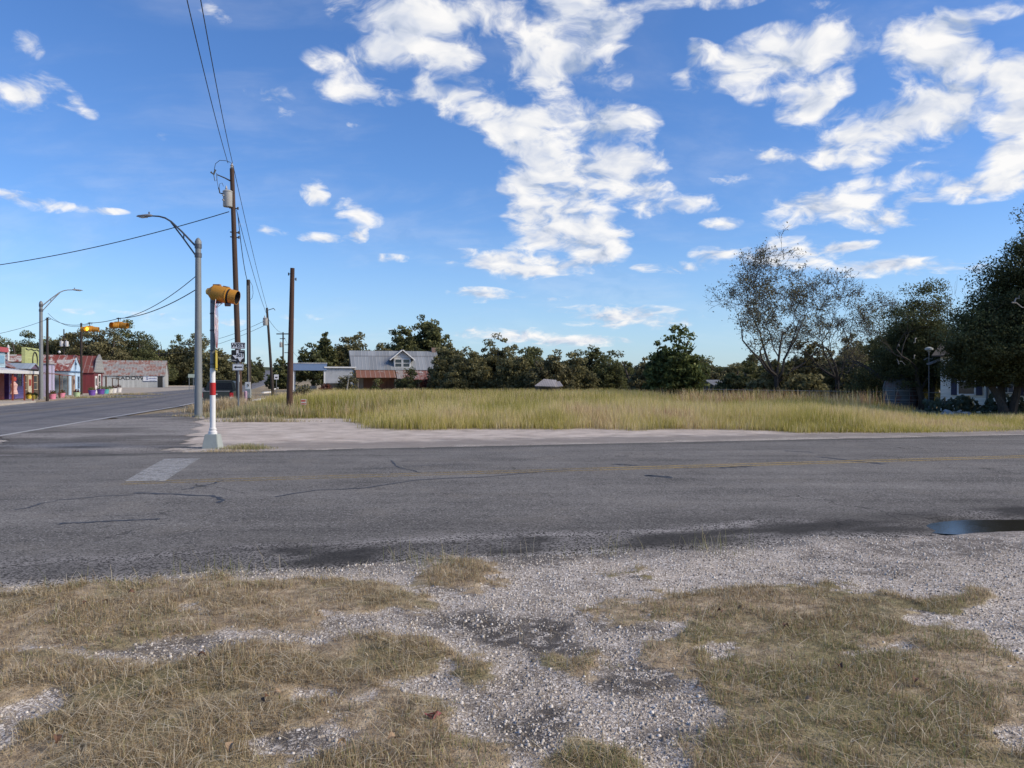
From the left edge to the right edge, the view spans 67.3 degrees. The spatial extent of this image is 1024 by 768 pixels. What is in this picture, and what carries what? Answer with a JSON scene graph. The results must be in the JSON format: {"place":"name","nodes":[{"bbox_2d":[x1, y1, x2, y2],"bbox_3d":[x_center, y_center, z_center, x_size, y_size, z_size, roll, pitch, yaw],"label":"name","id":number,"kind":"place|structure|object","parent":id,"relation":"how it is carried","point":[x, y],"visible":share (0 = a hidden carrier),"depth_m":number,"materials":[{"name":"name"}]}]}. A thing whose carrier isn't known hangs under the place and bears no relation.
{"place":"outdoors","nodes":[
{"label":"outdoors","id":0,"kind":"place"},
{"bbox_2d":[0,400,35,405],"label":"sidewalk","id":1,"kind":"structure","parent":0,"point":[7,402],"depth_m":54.87,"materials":[{"name":"concrete"}]},
{"bbox_2d":[0,411,209,455],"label":"road apron","id":2,"kind":"object","parent":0,"point":[149,433],"visible":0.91,"depth_m":21.64,"materials":[{"name":"concrete"}]},
{"bbox_2d":[0,370,269,435],"bbox_3d":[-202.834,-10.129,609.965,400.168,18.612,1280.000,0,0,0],"label":"highway","id":3,"kind":"structure","parent":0,"point":[19,418],"depth_m":43.13,"materials":[{"name":"asphalt"}]},
{"bbox_2d":[102,360,168,387],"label":"barn","id":4,"kind":"structure","parent":0,"point":[138,374],"depth_m":181.00,"materials":[{"name":"grey metal"}]},
{"bbox_2d":[349,348,436,391],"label":"ruined house","id":5,"kind":"structure","parent":0,"point":[387,368],"depth_m":91.05,"materials":[{"name":"silver metal"}]},
{"bbox_2d":[0,373,1023,767],"bbox_3d":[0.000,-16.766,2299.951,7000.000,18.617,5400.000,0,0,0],"label":"ground","id":6,"kind":"structure","parent":0,"point":[322,433],"depth_m":4.68,"materials":[{"name":"gravel"}]},
{"bbox_2d":[0,347,8,399],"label":"shop","id":7,"kind":"structure","parent":6,"relation":"on","point":[3,350],"depth_m":65.29,"materials":[{"name":"red wood"}]},
{"bbox_2d":[0,336,28,354],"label":"tree","id":8,"kind":"object","parent":6,"relation":"on","point":[2,341],"visible":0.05,"depth_m":208.75,"materials":[{"name":"green plant"}]},
{"bbox_2d":[4,361,38,398],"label":"shop","id":9,"kind":"structure","parent":6,"relation":"on","point":[19,377],"depth_m":69.15,"materials":[{"name":"metal"}]},
{"bbox_2d":[8,347,38,397],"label":"shop","id":10,"kind":"structure","parent":6,"relation":"on","point":[30,355],"depth_m":73.48,"materials":[{"name":"green paint"}]},
{"bbox_2d":[6,330,54,354],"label":"tree","id":11,"kind":"object","parent":6,"relation":"on","point":[31,344],"visible":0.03,"depth_m":212.84,"materials":[{"name":"green plant"}]},
{"bbox_2d":[0,367,61,400],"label":"canopy","id":12,"kind":"object","parent":6,"relation":"on","point":[12,371],"visible":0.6,"depth_m":60.45,"materials":[{"name":"white metal"}]},
{"bbox_2d":[5,345,79,394],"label":"shop","id":13,"kind":"structure","parent":6,"relation":"on","point":[67,364],"depth_m":88.36,"materials":[{"name":"metal"}]},
{"bbox_2d":[43,363,55,395],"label":"shed","id":14,"kind":"structure","parent":13,"relation":"attached to","point":[51,377],"depth_m":79.98,"materials":[{"name":"wood"}]},
{"bbox_2d":[45,317,50,400],"bbox_3d":[-36.807,-1.870,60.993,0.450,6.798,0.220,0,0,0],"label":"utility pole","id":15,"kind":"object","parent":6,"relation":"on","point":[47,319],"visible":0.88,"depth_m":60.92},
{"bbox_2d":[38,288,82,398],"bbox_3d":[-37.194,-3.421,63.413,0.492,9.280,3.730,0,0,28],"label":"street lamp","id":16,"kind":"object","parent":6,"relation":"on","point":[41,385],"visible":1,"depth_m":61.88,"materials":[{"name":"metal"}]},
{"bbox_2d":[58,329,68,354],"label":"utility pole","id":17,"kind":"object","parent":6,"relation":"on","point":[63,343],"visible":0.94,"depth_m":117.89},
{"bbox_2d":[49,332,103,354],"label":"tree","id":18,"kind":"object","parent":6,"relation":"on","point":[68,337],"visible":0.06,"depth_m":213.12,"materials":[{"name":"green plant"}]},
{"bbox_2d":[80,323,82,394],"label":"utility pole","id":19,"kind":"object","parent":6,"relation":"on","point":[81,376],"visible":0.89,"depth_m":89.90,"materials":[{"name":"wood"}]},
{"bbox_2d":[77,354,103,392],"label":"shop","id":20,"kind":"structure","parent":6,"relation":"on","point":[93,370],"depth_m":100.85,"materials":[{"name":"red metal"}]},
{"bbox_2d":[65,327,133,359],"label":"tree","id":21,"kind":"object","parent":6,"relation":"on","point":[93,347],"visible":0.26,"depth_m":211.58,"materials":[{"name":"green plant"}]},
{"bbox_2d":[37,395,166,397],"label":"grass tuft","id":22,"kind":"object","parent":6,"relation":"on","point":[90,396],"visible":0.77,"depth_m":71.86,"materials":[{"name":"plant"}]},
{"bbox_2d":[96,393,168,394],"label":"curb","id":23,"kind":"object","parent":6,"relation":"on","point":[130,394],"visible":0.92,"depth_m":87.59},
{"bbox_2d":[101,319,180,382],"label":"tree","id":24,"kind":"object","parent":6,"relation":"on","point":[135,354],"visible":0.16,"depth_m":218.88,"materials":[{"name":"green plant"}]},
{"bbox_2d":[135,338,187,384],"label":"tree","id":25,"kind":"object","parent":6,"relation":"on","point":[161,354],"visible":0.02,"depth_m":230.65,"materials":[{"name":"green plant"}]},
{"bbox_2d":[136,212,203,416],"bbox_3d":[-15.379,-3.177,34.540,3.730,9.280,0.492,0,0,20],"label":"street lamp","id":26,"kind":"object","parent":6,"relation":"on","point":[198,402],"visible":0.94,"depth_m":33.88,"materials":[{"name":"metal"}]},
{"bbox_2d":[167,334,188,384],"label":"tree","id":27,"kind":"object","parent":6,"relation":"on","point":[178,338],"visible":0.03,"depth_m":248.00,"materials":[{"name":"green plant"}]},
{"bbox_2d":[161,333,221,384],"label":"tree","id":28,"kind":"object","parent":6,"relation":"on","point":[184,360],"visible":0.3,"depth_m":231.06,"materials":[{"name":"green plant"}]},
{"bbox_2d":[186,348,235,387],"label":"tree","id":29,"kind":"object","parent":6,"relation":"on","point":[224,371],"visible":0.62,"depth_m":176.59,"materials":[{"name":"green plant"}]},
{"bbox_2d":[162,396,260,412],"bbox_3d":[-14.605,1.008,39.617,7.661,0.871,4.358,0,0,0],"label":"grass tuft","id":30,"kind":"object","parent":6,"relation":"on","point":[224,403],"visible":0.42,"depth_m":38.95,"materials":[{"name":"plant"}]},
{"bbox_2d":[202,380,235,403],"bbox_3d":[-17.895,0.597,47.418,2.260,1.670,5.368,0,0,-14],"label":"pickup truck","id":31,"kind":"object","parent":6,"relation":"on","point":[226,388],"visible":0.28,"depth_m":46.80,"materials":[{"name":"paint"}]},
{"bbox_2d":[202,284,240,448],"bbox_3d":[-6.987,-0.395,18.272,0.968,3.945,0.778,0,0,31],"label":"beacon post","id":32,"kind":"object","parent":6,"relation":"on","point":[217,294],"visible":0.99,"depth_m":18.21,"materials":[{"name":"metal"}]},
{"bbox_2d":[179,448,263,452],"bbox_3d":[-6.246,1.489,17.251,3.023,0.086,0.733,0,0,4],"label":"grass tuft","id":33,"kind":"object","parent":6,"relation":"on","point":[228,450],"visible":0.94,"depth_m":17.26,"materials":[{"name":"plant"}]},
{"bbox_2d":[210,160,242,401],"bbox_3d":[-15.866,-5.346,42.763,1.718,14.164,0.535,0,0,-15],"label":"utility pole","id":34,"kind":"object","parent":6,"relation":"on","point":[228,199],"visible":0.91,"depth_m":42.85,"materials":[{"name":"wood"}]},
{"bbox_2d":[0,211,228,264],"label":"cable","id":35,"kind":"object","parent":34,"relation":"attached to","point":[116,242],"visible":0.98,"depth_m":45.17,"materials":[{"name":"rubber"}]},
{"bbox_2d":[187,0,227,162],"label":"power line","id":36,"kind":"object","parent":34,"relation":"attached to","point":[204,72],"visible":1,"depth_m":27.25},
{"bbox_2d":[200,0,232,162],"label":"power line","id":37,"kind":"object","parent":34,"relation":"attached to","point":[214,73],"visible":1,"depth_m":27.45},
{"bbox_2d":[231,343,244,406],"bbox_3d":[-12.822,-0.193,36.038,0.652,3.500,0.102,0,0,-6],"label":"route sign","id":38,"kind":"object","parent":6,"relation":"on","point":[238,355],"visible":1,"depth_m":35.99,"materials":[{"name":"metal"}]},
{"bbox_2d":[211,441,277,450],"bbox_3d":[-6.214,1.442,18.084,1.909,0.173,1.254,0,0,0],"label":"grass tuft","id":39,"kind":"object","parent":6,"relation":"on","point":[250,446],"visible":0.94,"depth_m":17.99,"materials":[{"name":"plant"}]},
{"bbox_2d":[230,360,258,383],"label":"tree","id":40,"kind":"object","parent":6,"relation":"on","point":[244,376],"visible":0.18,"depth_m":228.28,"materials":[{"name":"green plant"}]},
{"bbox_2d":[245,279,252,401],"bbox_3d":[-18.736,-2.885,54.874,0.496,9.137,0.530,0,0,0],"label":"utility pole","id":41,"kind":"object","parent":6,"relation":"on","point":[248,382],"visible":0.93,"depth_m":54.86,"materials":[{"name":"wood"}]},
{"bbox_2d":[185,400,328,418],"bbox_3d":[-11.264,1.091,34.162,7.937,0.747,5.607,0,0,0],"label":"grass tuft","id":42,"kind":"object","parent":6,"relation":"on","point":[252,410],"visible":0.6,"depth_m":33.38,"materials":[{"name":"plant"}]},
{"bbox_2d":[251,360,264,382],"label":"tree","id":43,"kind":"object","parent":6,"relation":"on","point":[257,372],"visible":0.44,"depth_m":299.52,"materials":[{"name":"green plant"}]},
{"bbox_2d":[205,414,319,422],"bbox_3d":[-10.059,1.319,30.138,6.327,0.324,1.679,0,0,0],"label":"grass tuft","id":44,"kind":"object","parent":6,"relation":"on","point":[261,418],"visible":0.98,"depth_m":30.05,"materials":[{"name":"plant"}]},
{"bbox_2d":[263,308,274,395],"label":"utility pole","id":45,"kind":"object","parent":6,"relation":"on","point":[266,321],"visible":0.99,"depth_m":80.86,"materials":[{"name":"wood"}]},
{"bbox_2d":[264,356,296,388],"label":"tree","id":46,"kind":"object","parent":6,"relation":"on","point":[279,369],"visible":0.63,"depth_m":149.14,"materials":[{"name":"green plant"}]},
{"bbox_2d":[276,332,287,383],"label":"utility pole","id":47,"kind":"object","parent":6,"relation":"on","point":[281,344],"visible":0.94,"depth_m":149.85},
{"bbox_2d":[286,268,296,407],"bbox_3d":[-10.157,-1.784,35.393,0.496,7.095,0.300,0,0,0],"label":"utility pole","id":48,"kind":"object","parent":6,"relation":"on","point":[289,398],"visible":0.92,"depth_m":35.29,"materials":[{"name":"wood"}]},
{"bbox_2d":[293,384,312,396],"bbox_3d":[-14.378,0.742,51.914,1.672,1.506,1.427,0,0,0],"label":"bush","id":49,"kind":"object","parent":6,"relation":"on","point":[304,390],"visible":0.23,"depth_m":51.80,"materials":[{"name":"green plant"}]},
{"bbox_2d":[293,363,326,390],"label":"station canopy","id":50,"kind":"object","parent":6,"relation":"on","point":[308,366],"visible":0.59,"depth_m":85.53,"materials":[{"name":"blue metal"}]},
{"bbox_2d":[295,342,332,385],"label":"tree","id":51,"kind":"object","parent":6,"relation":"on","point":[313,376],"visible":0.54,"depth_m":117.10,"materials":[{"name":"green plant"}]},
{"bbox_2d":[313,331,339,386],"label":"tree","id":52,"kind":"object","parent":6,"relation":"on","point":[325,348],"visible":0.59,"depth_m":121.52,"materials":[{"name":"green plant"}]},
{"bbox_2d":[324,367,355,389],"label":"white building","id":53,"kind":"structure","parent":6,"relation":"on","point":[332,374],"depth_m":86.25,"materials":[{"name":"metal"}]},
{"bbox_2d":[335,372,358,389],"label":"bush","id":54,"kind":"object","parent":6,"relation":"on","point":[342,383],"visible":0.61,"depth_m":82.74,"materials":[{"name":"green plant"}]},
{"bbox_2d":[331,332,371,366],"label":"tree","id":55,"kind":"object","parent":6,"relation":"on","point":[343,354],"visible":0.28,"depth_m":123.24,"materials":[{"name":"green plant"}]},
{"bbox_2d":[380,325,424,350],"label":"tree","id":56,"kind":"object","parent":6,"relation":"on","point":[408,343],"visible":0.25,"depth_m":120.69,"materials":[{"name":"green plant"}]},
{"bbox_2d":[394,366,424,390],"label":"bush","id":57,"kind":"object","parent":6,"relation":"on","point":[409,384],"visible":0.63,"depth_m":83.58,"materials":[{"name":"green plant"}]},
{"bbox_2d":[410,314,453,359],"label":"tree","id":58,"kind":"object","parent":6,"relation":"on","point":[429,335],"visible":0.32,"depth_m":122.57,"materials":[{"name":"green plant"}]},
{"bbox_2d":[424,343,467,390],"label":"tree","id":59,"kind":"object","parent":6,"relation":"on","point":[441,367],"visible":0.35,"depth_m":83.35,"materials":[{"name":"green plant"}]},
{"bbox_2d":[436,346,493,391],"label":"tree","id":60,"kind":"object","parent":6,"relation":"on","point":[462,375],"visible":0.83,"depth_m":79.15,"materials":[{"name":"green plant"}]},
{"bbox_2d":[479,333,515,387],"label":"tree","id":61,"kind":"object","parent":6,"relation":"on","point":[493,355],"visible":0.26,"depth_m":81.37,"materials":[{"name":"green plant"}]},
{"bbox_2d":[490,344,533,390],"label":"tree","id":62,"kind":"object","parent":6,"relation":"on","point":[511,373],"visible":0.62,"depth_m":77.44,"materials":[{"name":"green plant"}]},
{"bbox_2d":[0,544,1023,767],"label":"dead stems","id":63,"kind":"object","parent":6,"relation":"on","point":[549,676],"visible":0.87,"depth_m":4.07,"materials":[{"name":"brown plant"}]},
{"bbox_2d":[514,346,543,371],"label":"tree","id":64,"kind":"object","parent":6,"relation":"on","point":[531,357],"visible":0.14,"depth_m":79.86,"materials":[{"name":"green plant"}]},
{"bbox_2d":[535,379,562,391],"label":"collapsed shed","id":65,"kind":"structure","parent":6,"relation":"on","point":[547,384],"depth_m":67.80,"materials":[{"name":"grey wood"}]},
{"bbox_2d":[523,349,578,390],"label":"tree","id":66,"kind":"object","parent":6,"relation":"on","point":[547,370],"visible":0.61,"depth_m":75.52,"materials":[{"name":"green plant"}]},
{"bbox_2d":[563,352,600,390],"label":"tree","id":67,"kind":"object","parent":6,"relation":"on","point":[588,380],"visible":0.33,"depth_m":77.16,"materials":[{"name":"green plant"}]},
{"bbox_2d":[580,344,606,382],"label":"tree","id":68,"kind":"object","parent":6,"relation":"on","point":[597,357],"visible":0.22,"depth_m":83.54,"materials":[{"name":"green plant"}]},
{"bbox_2d":[595,350,629,389],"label":"tree","id":69,"kind":"object","parent":6,"relation":"on","point":[610,377],"visible":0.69,"depth_m":79.42,"materials":[{"name":"green plant"}]},
{"bbox_2d":[623,361,633,378],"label":"tree","id":70,"kind":"object","parent":6,"relation":"on","point":[628,371],"visible":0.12,"depth_m":81.93,"materials":[{"name":"green plant"}]},
{"bbox_2d":[627,357,662,393],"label":"tree","id":71,"kind":"object","parent":6,"relation":"on","point":[637,379],"visible":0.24,"depth_m":73.78,"materials":[{"name":"green plant"}]},
{"bbox_2d":[641,323,710,397],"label":"tree","id":72,"kind":"object","parent":6,"relation":"on","point":[677,368],"visible":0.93,"depth_m":65.27,"materials":[{"name":"green plant"}]},
{"bbox_2d":[697,371,726,390],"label":"tree","id":73,"kind":"object","parent":6,"relation":"on","point":[716,376],"visible":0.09,"depth_m":69.53,"materials":[{"name":"green plant"}]},
{"bbox_2d":[701,355,724,373],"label":"tree","id":74,"kind":"object","parent":6,"relation":"on","point":[719,370],"visible":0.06,"depth_m":98.90,"materials":[{"name":"green plant"}]},
{"bbox_2d":[709,360,761,397],"bbox_3d":[18.806,-0.283,62.141,6.265,3.542,3.745,0,0,0],"label":"tree","id":75,"kind":"object","parent":6,"relation":"on","point":[731,381],"visible":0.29,"depth_m":61.60,"materials":[{"name":"green plant"}]},
{"bbox_2d":[724,362,749,375],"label":"tree","id":76,"kind":"object","parent":6,"relation":"on","point":[732,369],"visible":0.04,"depth_m":79.77,"materials":[{"name":"green plant"}]},
{"bbox_2d":[728,352,780,372],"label":"tree","id":77,"kind":"object","parent":6,"relation":"on","point":[751,358],"visible":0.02,"depth_m":97.78,"materials":[{"name":"green plant"}]},
{"bbox_2d":[740,358,826,399],"bbox_3d":[19.266,-0.154,55.008,6.276,3.337,3.795,0,0,0],"label":"tree","id":78,"kind":"object","parent":6,"relation":"on","point":[765,381],"visible":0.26,"depth_m":54.42,"materials":[{"name":"green plant"}]},
{"bbox_2d":[673,387,896,407],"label":"tall weeds","id":79,"kind":"object","parent":6,"relation":"on","point":[741,395],"visible":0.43,"depth_m":39.26,"materials":[{"name":"beige plant"}]},
{"bbox_2d":[705,221,897,391],"bbox_3d":[18.817,-4.884,52.861,13.371,12.771,10.494,0,0,-45],"label":"bare tree","id":80,"kind":"object","parent":6,"relation":"on","point":[758,316],"visible":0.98,"depth_m":53.10,"materials":[{"name":"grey plant"}]},
{"bbox_2d":[776,372,829,400],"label":"tree","id":81,"kind":"object","parent":6,"relation":"on","point":[803,381],"visible":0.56,"depth_m":50.68,"materials":[{"name":"green plant"}]},
{"bbox_2d":[791,339,841,397],"bbox_3d":[23.560,-1.013,60.035,5.419,5.025,3.676,0,0,0],"label":"tree","id":82,"kind":"object","parent":6,"relation":"on","point":[809,362],"visible":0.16,"depth_m":59.49,"materials":[{"name":"green plant"}]},
{"bbox_2d":[705,389,939,400],"bbox_3d":[18.857,0.954,49.583,0.790,1.100,19.054,0,0,-28],"label":"wire fence","id":83,"kind":"object","parent":6,"relation":"on","point":[809,391],"visible":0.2,"depth_m":49.65,"materials":[{"name":"metal"}]},
{"bbox_2d":[767,267,906,398],"bbox_3d":[24.764,-3.512,56.955,11.273,10.001,10.280,0,0,0],"label":"bare tree","id":84,"kind":"object","parent":6,"relation":"on","point":[836,377],"visible":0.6,"depth_m":56.88,"materials":[{"name":"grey plant"}]},
{"bbox_2d":[818,348,871,396],"bbox_3d":[25.862,-0.656,58.004,6.840,4.332,4.007,0,0,0],"label":"tree","id":85,"kind":"object","parent":6,"relation":"on","point":[828,380],"visible":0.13,"depth_m":57.60,"materials":[{"name":"green plant"}]},
{"bbox_2d":[820,277,958,409],"bbox_3d":[22.126,-2.135,42.803,8.664,7.586,6.325,0,0,0],"label":"oak tree","id":86,"kind":"object","parent":6,"relation":"on","point":[907,357],"visible":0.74,"depth_m":41.94,"materials":[{"name":"green plant"}]},
{"bbox_2d":[836,282,946,401],"bbox_3d":[22.807,-2.240,45.164,7.020,7.713,7.539,0,0,22],"label":"oak tree","id":87,"kind":"object","parent":6,"relation":"on","point":[870,384],"visible":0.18,"depth_m":45.93,"materials":[{"name":"green plant"}]},
{"bbox_2d":[882,375,918,409],"bbox_3d":[21.740,0.431,43.002,1.913,1.998,1.914,0,0,0],"label":"rusty tank","id":88,"kind":"object","parent":6,"relation":"on","point":[906,397],"visible":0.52,"depth_m":42.25,"materials":[{"name":"metal"}]},
{"bbox_2d":[925,347,940,406],"bbox_3d":[21.960,-0.243,39.997,0.960,3.370,0.395,0,0,0],"label":"yard light","id":89,"kind":"object","parent":6,"relation":"on","point":[928,349],"visible":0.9,"depth_m":39.90,"materials":[{"name":"metal"}]},
{"bbox_2d":[922,398,943,414],"bbox_3d":[19.491,1.048,35.543,0.899,0.877,0.987,0,0,36],"label":"prickly pear","id":90,"kind":"object","parent":6,"relation":"on","point":[932,404],"visible":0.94,"depth_m":35.43,"materials":[{"name":"plant"}]},
{"bbox_2d":[936,396,952,412],"bbox_3d":[20.325,1.033,36.151,0.740,0.910,1.183,0,0,43],"label":"prickly pear","id":91,"kind":"object","parent":6,"relation":"on","point":[945,403],"visible":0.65,"depth_m":35.99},
{"bbox_2d":[942,399,964,411],"bbox_3d":[20.783,1.079,36.195,1.384,0.815,0.977,0,0,-42],"label":"prickly pear","id":92,"kind":"object","parent":6,"relation":"on","point":[951,406],"visible":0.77,"depth_m":36.01,"materials":[{"name":"plant"}]},
{"bbox_2d":[950,394,986,412],"bbox_3d":[21.358,0.990,36.018,1.224,0.998,0.906,0,0,-1],"label":"prickly pear","id":93,"kind":"object","parent":6,"relation":"on","point":[968,401],"visible":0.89,"depth_m":36.09,"materials":[{"name":"plant"}]},
{"bbox_2d":[916,256,1023,413],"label":"oak tree","id":94,"kind":"object","parent":6,"relation":"on","point":[949,369],"visible":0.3,"depth_m":33.88,"materials":[{"name":"green plant"}]},
{"bbox_2d":[952,398,987,414],"bbox_3d":[21.704,1.052,36.574,0.920,0.874,1.841,0,0,-41],"label":"prickly pear","id":95,"kind":"object","parent":6,"relation":"on","point":[977,405],"visible":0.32,"depth_m":36.05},
{"bbox_2d":[924,203,1023,390],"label":"oak tree","id":96,"kind":"object","parent":6,"relation":"on","point":[994,350],"visible":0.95,"depth_m":32.77,"materials":[{"name":"green plant"}]},
{"bbox_2d":[932,342,1023,412],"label":"white house","id":97,"kind":"structure","parent":6,"relation":"on","point":[981,394],"depth_m":38.95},
{"bbox_2d":[957,379,975,394],"bbox_3d":[22.897,-0.129,38.758,0.820,1.390,0.090,0,0,38],"label":"window","id":98,"kind":"structure","parent":97,"relation":"in","point":[968,391],"depth_m":38.80,"materials":[{"name":"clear glass"}]},
{"bbox_2d":[980,399,1018,413],"bbox_3d":[22.189,1.054,35.046,1.536,0.865,0.585,0,0,35],"label":"prickly pear","id":99,"kind":"object","parent":6,"relation":"on","point":[993,404],"visible":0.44,"depth_m":35.18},
{"bbox_2d":[0,435,1023,587],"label":"road","id":100,"kind":"structure","parent":0,"point":[63,516],"depth_m":9.97,"materials":[{"name":"asphalt"}]},
{"bbox_2d":[0,527,753,586],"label":"roadside weeds","id":101,"kind":"object","parent":100,"relation":"on","point":[720,544],"visible":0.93,"depth_m":6.63,"materials":[{"name":"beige plant"}]},
{"bbox_2d":[926,519,1023,534],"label":"puddle","id":102,"kind":"object","parent":100,"relation":"on","point":[957,527],"visible":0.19,"depth_m":8.51,"materials":[{"name":"blue liquid"}]},
{"bbox_2d":[0,552,1023,767],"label":"verge grass","id":103,"kind":"structure","parent":0,"point":[805,625],"depth_m":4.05,"materials":[{"name":"plant"}]},
{"bbox_2d":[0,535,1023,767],"bbox_3d":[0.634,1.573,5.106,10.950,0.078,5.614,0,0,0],"label":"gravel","id":104,"kind":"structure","parent":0,"point":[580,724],"depth_m":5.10,"materials":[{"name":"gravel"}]},
{"bbox_2d":[0,0,1023,367],"label":"sky","id":105,"kind":"structure","parent":0,"point":[566,176],"materials":[{"name":"blue"}]},
{"bbox_2d":[243,387,1023,433],"bbox_3d":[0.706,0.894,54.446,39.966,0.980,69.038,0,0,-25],"label":"meadow grass","id":106,"kind":"structure","parent":0,"point":[667,414],"depth_m":28.12,"materials":[{"name":"plant"}]},
{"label":"cable","id":107,"kind":"object","parent":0,"visible":0},
{"bbox_2d":[80,322,99,331],"bbox_3d":[-27.966,-3.770,50.830,1.135,0.641,0.797,0,0,-6],"label":"hanging beacon","id":108,"kind":"object","parent":107,"relation":"hanging from","point":[89,328],"visible":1,"depth_m":50.87,"materials":[{"name":"metal"}]},
{"bbox_2d":[109,318,128,328],"bbox_3d":[-23.155,-3.573,45.030,1.158,0.653,0.813,0,0,14],"label":"hanging beacon","id":109,"kind":"object","parent":107,"relation":"hanging from","point":[117,325],"visible":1,"depth_m":44.99,"materials":[{"name":"metal"}]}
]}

